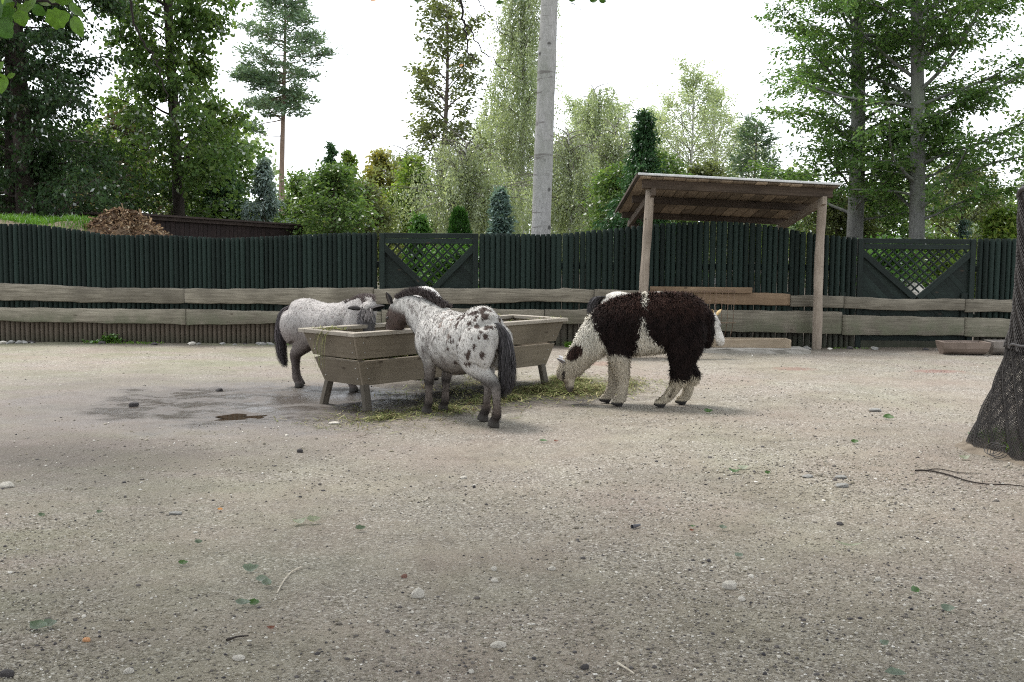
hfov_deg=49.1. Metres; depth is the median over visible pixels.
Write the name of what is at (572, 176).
weeping birch
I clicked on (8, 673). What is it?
stone
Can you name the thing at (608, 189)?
green shrub
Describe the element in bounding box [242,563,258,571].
fallen leaf
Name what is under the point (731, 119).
birch
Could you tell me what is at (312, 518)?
fallen leaf
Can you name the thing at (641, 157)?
dark conifer
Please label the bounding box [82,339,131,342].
weed
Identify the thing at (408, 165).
yellow green tree
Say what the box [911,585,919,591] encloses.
fallen leaf
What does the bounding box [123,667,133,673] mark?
stone
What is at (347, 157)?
poplar
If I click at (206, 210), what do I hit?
green shrub
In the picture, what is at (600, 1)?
overhanging tree
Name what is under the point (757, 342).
feed box
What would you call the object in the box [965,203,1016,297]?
shrub
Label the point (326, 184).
green shrub
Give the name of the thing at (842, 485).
stone
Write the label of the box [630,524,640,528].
twig
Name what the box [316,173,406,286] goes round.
green shrub
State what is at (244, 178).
olive tree
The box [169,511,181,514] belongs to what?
stone
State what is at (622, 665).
twig
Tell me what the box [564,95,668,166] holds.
birch
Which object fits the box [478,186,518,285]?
blue cypress
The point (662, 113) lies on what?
birch
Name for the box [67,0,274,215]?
linden tree
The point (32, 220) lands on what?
grass
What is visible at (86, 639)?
stone
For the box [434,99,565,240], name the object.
weeping birch
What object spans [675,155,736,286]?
pale shrub
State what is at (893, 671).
fallen leaf
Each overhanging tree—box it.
[0,0,526,127]
[569,0,605,9]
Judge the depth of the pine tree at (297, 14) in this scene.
44.71 m
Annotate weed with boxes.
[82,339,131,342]
[101,333,121,342]
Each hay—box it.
[273,372,702,435]
[308,314,561,360]
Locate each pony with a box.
[274,293,384,391]
[385,285,517,427]
[413,286,440,379]
[586,291,724,346]
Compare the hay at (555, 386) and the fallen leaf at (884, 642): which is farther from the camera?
the hay at (555, 386)
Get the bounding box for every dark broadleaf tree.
[0,0,139,215]
[0,0,171,217]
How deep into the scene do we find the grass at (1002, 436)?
8.20 m
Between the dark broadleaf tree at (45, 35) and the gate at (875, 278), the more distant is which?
the dark broadleaf tree at (45, 35)
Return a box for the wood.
[60,131,1023,272]
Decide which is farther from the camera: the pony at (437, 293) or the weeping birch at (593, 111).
the weeping birch at (593, 111)
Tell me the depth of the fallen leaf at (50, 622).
4.34 m
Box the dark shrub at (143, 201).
[0,123,171,217]
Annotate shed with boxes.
[54,212,307,239]
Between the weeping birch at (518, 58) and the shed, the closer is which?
the shed
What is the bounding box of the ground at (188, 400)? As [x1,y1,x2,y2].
[0,258,1023,681]
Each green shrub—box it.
[65,131,146,216]
[106,165,257,219]
[275,166,328,233]
[277,157,385,275]
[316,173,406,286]
[405,238,478,287]
[575,154,665,273]
[748,165,834,276]
[788,189,892,283]
[829,182,949,239]
[856,231,943,287]
[900,158,1012,250]
[908,230,974,287]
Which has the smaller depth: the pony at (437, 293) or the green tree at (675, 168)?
the pony at (437, 293)
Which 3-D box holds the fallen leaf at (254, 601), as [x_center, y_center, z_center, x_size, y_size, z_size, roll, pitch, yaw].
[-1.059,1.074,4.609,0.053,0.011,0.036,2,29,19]
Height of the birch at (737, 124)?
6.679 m
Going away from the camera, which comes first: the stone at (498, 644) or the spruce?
the stone at (498, 644)
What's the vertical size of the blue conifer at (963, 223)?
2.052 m
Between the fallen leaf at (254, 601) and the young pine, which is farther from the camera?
the young pine
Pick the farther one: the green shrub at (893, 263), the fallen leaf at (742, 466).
the green shrub at (893, 263)
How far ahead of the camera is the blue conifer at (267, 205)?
25.19 m
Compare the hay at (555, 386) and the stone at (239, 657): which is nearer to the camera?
the stone at (239, 657)
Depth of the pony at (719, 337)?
14.50 m
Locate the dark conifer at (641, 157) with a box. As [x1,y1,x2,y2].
[591,107,708,281]
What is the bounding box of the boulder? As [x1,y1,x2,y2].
[904,279,924,294]
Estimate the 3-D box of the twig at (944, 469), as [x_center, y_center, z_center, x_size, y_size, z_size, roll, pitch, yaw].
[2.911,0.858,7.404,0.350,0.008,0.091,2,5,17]
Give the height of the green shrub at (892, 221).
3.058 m
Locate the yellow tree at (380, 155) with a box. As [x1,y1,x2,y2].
[356,146,408,268]
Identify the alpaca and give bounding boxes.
[556,289,716,407]
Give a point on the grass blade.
(843, 543)
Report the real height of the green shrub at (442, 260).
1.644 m
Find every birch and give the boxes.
[385,143,448,244]
[386,127,532,255]
[427,116,494,235]
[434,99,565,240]
[470,0,567,232]
[511,126,613,258]
[516,83,626,234]
[553,90,602,240]
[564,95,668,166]
[572,116,633,244]
[619,103,694,221]
[624,54,745,220]
[683,82,782,222]
[707,115,782,224]
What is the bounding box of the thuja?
[446,205,471,238]
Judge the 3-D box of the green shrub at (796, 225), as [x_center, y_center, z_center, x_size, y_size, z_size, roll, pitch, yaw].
[7.206,-2.903,29.948,2.831,3.583,2.763,-4,6,-38]
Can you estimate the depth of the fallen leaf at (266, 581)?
4.86 m
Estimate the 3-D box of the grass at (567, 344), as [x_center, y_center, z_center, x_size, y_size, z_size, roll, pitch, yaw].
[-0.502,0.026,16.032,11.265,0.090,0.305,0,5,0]
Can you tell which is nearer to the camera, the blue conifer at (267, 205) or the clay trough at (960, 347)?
the clay trough at (960, 347)
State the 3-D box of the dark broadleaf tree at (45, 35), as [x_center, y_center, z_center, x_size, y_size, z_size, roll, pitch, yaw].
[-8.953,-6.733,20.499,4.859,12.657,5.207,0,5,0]
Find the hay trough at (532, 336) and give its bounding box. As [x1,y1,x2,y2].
[298,314,567,410]
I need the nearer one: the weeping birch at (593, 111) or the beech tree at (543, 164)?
the beech tree at (543, 164)
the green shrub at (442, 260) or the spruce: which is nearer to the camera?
the green shrub at (442, 260)
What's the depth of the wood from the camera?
49.62 m
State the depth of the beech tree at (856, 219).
23.74 m
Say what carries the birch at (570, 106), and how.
on the ground at (188, 400)
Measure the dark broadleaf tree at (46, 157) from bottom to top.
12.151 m
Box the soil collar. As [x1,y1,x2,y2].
[954,430,1023,465]
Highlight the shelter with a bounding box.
[615,173,842,348]
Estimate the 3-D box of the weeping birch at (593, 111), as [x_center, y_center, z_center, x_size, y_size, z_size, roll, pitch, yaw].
[2.242,-5.264,37.947,4.266,6.785,3.629,0,5,0]
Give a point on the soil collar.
(964, 445)
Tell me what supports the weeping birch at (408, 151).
on the ground at (188, 400)
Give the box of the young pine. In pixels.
[706,110,798,259]
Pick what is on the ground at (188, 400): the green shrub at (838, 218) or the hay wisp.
the green shrub at (838, 218)
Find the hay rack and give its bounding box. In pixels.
[650,286,751,336]
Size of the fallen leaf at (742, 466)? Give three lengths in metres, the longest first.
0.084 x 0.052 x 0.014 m
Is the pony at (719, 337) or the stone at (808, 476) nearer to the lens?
the stone at (808, 476)
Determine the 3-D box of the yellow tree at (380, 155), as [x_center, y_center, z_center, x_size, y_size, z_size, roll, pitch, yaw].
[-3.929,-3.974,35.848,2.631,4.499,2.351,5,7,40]
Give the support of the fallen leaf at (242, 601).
on the ground at (188, 400)
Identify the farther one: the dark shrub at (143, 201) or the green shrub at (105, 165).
the green shrub at (105, 165)
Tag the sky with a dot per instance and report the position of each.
(625, 44)
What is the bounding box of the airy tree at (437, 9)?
[372,0,493,246]
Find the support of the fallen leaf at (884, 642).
on the ground at (188, 400)
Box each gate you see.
[379,233,477,322]
[854,238,976,347]
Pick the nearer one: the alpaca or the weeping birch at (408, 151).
the alpaca
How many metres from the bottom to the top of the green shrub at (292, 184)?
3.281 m
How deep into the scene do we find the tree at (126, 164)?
26.35 m
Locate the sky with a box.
[0,0,1023,236]
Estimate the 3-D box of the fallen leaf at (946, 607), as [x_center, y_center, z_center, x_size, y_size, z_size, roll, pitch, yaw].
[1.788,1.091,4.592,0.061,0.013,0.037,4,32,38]
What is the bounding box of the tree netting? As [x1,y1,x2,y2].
[966,184,1023,460]
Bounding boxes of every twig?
[226,635,248,640]
[276,566,301,593]
[617,662,634,673]
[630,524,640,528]
[915,469,1023,486]
[927,468,962,472]
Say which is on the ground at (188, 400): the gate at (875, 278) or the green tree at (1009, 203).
the green tree at (1009, 203)
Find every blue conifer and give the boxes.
[238,156,295,222]
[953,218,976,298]
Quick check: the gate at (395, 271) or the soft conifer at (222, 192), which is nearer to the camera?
the gate at (395, 271)
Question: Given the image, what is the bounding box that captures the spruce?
[321,141,354,228]
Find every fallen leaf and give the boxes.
[29,620,46,628]
[44,619,56,626]
[235,598,250,603]
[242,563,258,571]
[249,598,259,604]
[256,575,268,580]
[261,578,271,584]
[292,517,305,522]
[306,515,320,521]
[356,524,365,528]
[738,465,747,468]
[880,639,888,644]
[883,414,893,417]
[884,667,906,674]
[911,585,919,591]
[941,603,955,610]
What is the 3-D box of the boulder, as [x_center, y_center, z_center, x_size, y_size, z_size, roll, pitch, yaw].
[7.162,-0.657,20.198,0.519,0.962,0.567,0,5,0]
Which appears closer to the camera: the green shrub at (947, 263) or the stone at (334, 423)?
the stone at (334, 423)
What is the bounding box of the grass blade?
[837,541,861,545]
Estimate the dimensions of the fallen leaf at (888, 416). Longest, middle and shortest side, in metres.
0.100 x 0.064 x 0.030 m
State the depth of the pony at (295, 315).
11.14 m
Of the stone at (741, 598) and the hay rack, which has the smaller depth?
the stone at (741, 598)
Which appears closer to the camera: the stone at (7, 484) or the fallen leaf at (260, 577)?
the fallen leaf at (260, 577)
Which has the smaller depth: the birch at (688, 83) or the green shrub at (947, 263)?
the green shrub at (947, 263)
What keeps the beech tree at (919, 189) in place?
on the ground at (188, 400)
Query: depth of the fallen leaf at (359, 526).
5.79 m
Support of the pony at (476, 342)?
on the ground at (188, 400)
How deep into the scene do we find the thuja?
20.28 m
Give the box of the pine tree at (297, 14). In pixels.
[225,0,348,214]
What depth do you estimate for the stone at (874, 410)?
10.04 m
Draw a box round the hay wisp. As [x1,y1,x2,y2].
[314,326,344,370]
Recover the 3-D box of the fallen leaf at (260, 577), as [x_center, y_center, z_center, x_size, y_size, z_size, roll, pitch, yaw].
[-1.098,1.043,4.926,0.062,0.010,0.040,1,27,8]
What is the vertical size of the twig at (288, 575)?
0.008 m
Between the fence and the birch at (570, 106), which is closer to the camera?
the fence
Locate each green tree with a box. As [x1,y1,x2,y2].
[377,154,445,257]
[645,147,715,273]
[983,107,1023,208]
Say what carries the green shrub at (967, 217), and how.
on the ground at (188, 400)
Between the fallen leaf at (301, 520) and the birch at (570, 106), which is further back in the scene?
the birch at (570, 106)
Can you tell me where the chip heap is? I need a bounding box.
[82,203,171,236]
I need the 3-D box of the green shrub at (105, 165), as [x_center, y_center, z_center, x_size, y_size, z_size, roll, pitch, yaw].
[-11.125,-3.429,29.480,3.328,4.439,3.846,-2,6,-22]
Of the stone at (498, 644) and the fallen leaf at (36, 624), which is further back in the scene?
the fallen leaf at (36, 624)
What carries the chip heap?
on the ground at (188, 400)
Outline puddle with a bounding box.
[203,413,268,420]
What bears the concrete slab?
on the ground at (188, 400)
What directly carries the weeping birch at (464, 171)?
on the ground at (188, 400)
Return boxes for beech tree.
[531,0,557,235]
[739,0,1023,296]
[758,0,1023,272]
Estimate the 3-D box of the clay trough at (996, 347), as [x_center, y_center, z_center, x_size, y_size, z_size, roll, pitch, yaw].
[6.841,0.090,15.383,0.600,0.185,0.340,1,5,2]
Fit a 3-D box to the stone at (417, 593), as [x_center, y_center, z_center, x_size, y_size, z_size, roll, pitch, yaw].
[-0.399,1.069,4.740,0.057,0.056,0.036,-2,5,-21]
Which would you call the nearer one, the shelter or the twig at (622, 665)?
the twig at (622, 665)
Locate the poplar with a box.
[340,148,358,186]
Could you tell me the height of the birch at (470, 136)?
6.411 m
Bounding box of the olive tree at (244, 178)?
[185,124,286,222]
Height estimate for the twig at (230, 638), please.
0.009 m
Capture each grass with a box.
[0,213,94,230]
[86,341,868,348]
[972,424,1022,453]
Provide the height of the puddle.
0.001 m
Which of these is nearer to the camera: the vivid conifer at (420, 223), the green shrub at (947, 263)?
the vivid conifer at (420, 223)
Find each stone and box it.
[0,481,14,487]
[0,669,14,677]
[82,637,89,641]
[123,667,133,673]
[129,402,138,406]
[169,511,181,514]
[232,654,244,660]
[329,421,339,424]
[411,588,423,597]
[490,641,505,647]
[580,664,588,669]
[722,580,736,589]
[738,596,745,600]
[802,474,812,477]
[835,475,846,478]
[836,483,848,487]
[869,408,880,411]
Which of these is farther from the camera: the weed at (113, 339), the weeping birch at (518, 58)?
the weeping birch at (518, 58)
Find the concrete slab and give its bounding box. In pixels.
[703,346,810,353]
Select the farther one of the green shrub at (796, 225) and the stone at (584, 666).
the green shrub at (796, 225)
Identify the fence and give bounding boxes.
[0,221,1016,347]
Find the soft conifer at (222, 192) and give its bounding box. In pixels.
[190,150,251,219]
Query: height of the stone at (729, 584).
0.050 m
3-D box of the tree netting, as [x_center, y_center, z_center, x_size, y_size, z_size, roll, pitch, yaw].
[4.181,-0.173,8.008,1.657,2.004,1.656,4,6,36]
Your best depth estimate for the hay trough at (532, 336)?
10.11 m
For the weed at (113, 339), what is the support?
on the ground at (188, 400)
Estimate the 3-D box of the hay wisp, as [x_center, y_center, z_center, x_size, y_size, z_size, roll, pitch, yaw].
[-1.657,0.069,9.921,0.304,0.388,0.217,5,7,41]
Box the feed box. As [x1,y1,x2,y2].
[712,338,790,347]
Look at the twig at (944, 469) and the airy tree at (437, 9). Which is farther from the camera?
the airy tree at (437, 9)
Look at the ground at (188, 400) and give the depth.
6.10 m
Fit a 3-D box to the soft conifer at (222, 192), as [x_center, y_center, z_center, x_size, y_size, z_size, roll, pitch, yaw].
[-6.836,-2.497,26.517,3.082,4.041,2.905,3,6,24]
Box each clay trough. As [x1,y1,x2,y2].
[935,340,990,354]
[984,340,1022,353]
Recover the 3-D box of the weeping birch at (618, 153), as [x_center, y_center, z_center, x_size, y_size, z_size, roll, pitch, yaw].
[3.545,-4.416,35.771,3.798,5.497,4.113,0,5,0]
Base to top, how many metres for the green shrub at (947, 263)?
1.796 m
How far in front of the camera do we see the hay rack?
15.99 m
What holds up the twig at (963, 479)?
on the ground at (188, 400)
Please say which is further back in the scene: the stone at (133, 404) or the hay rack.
the hay rack
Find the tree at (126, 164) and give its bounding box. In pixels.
[70,105,208,215]
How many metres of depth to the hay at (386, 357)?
10.19 m
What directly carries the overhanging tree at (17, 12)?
on the ground at (188, 400)
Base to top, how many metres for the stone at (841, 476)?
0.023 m
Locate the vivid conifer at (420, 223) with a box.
[401,210,435,276]

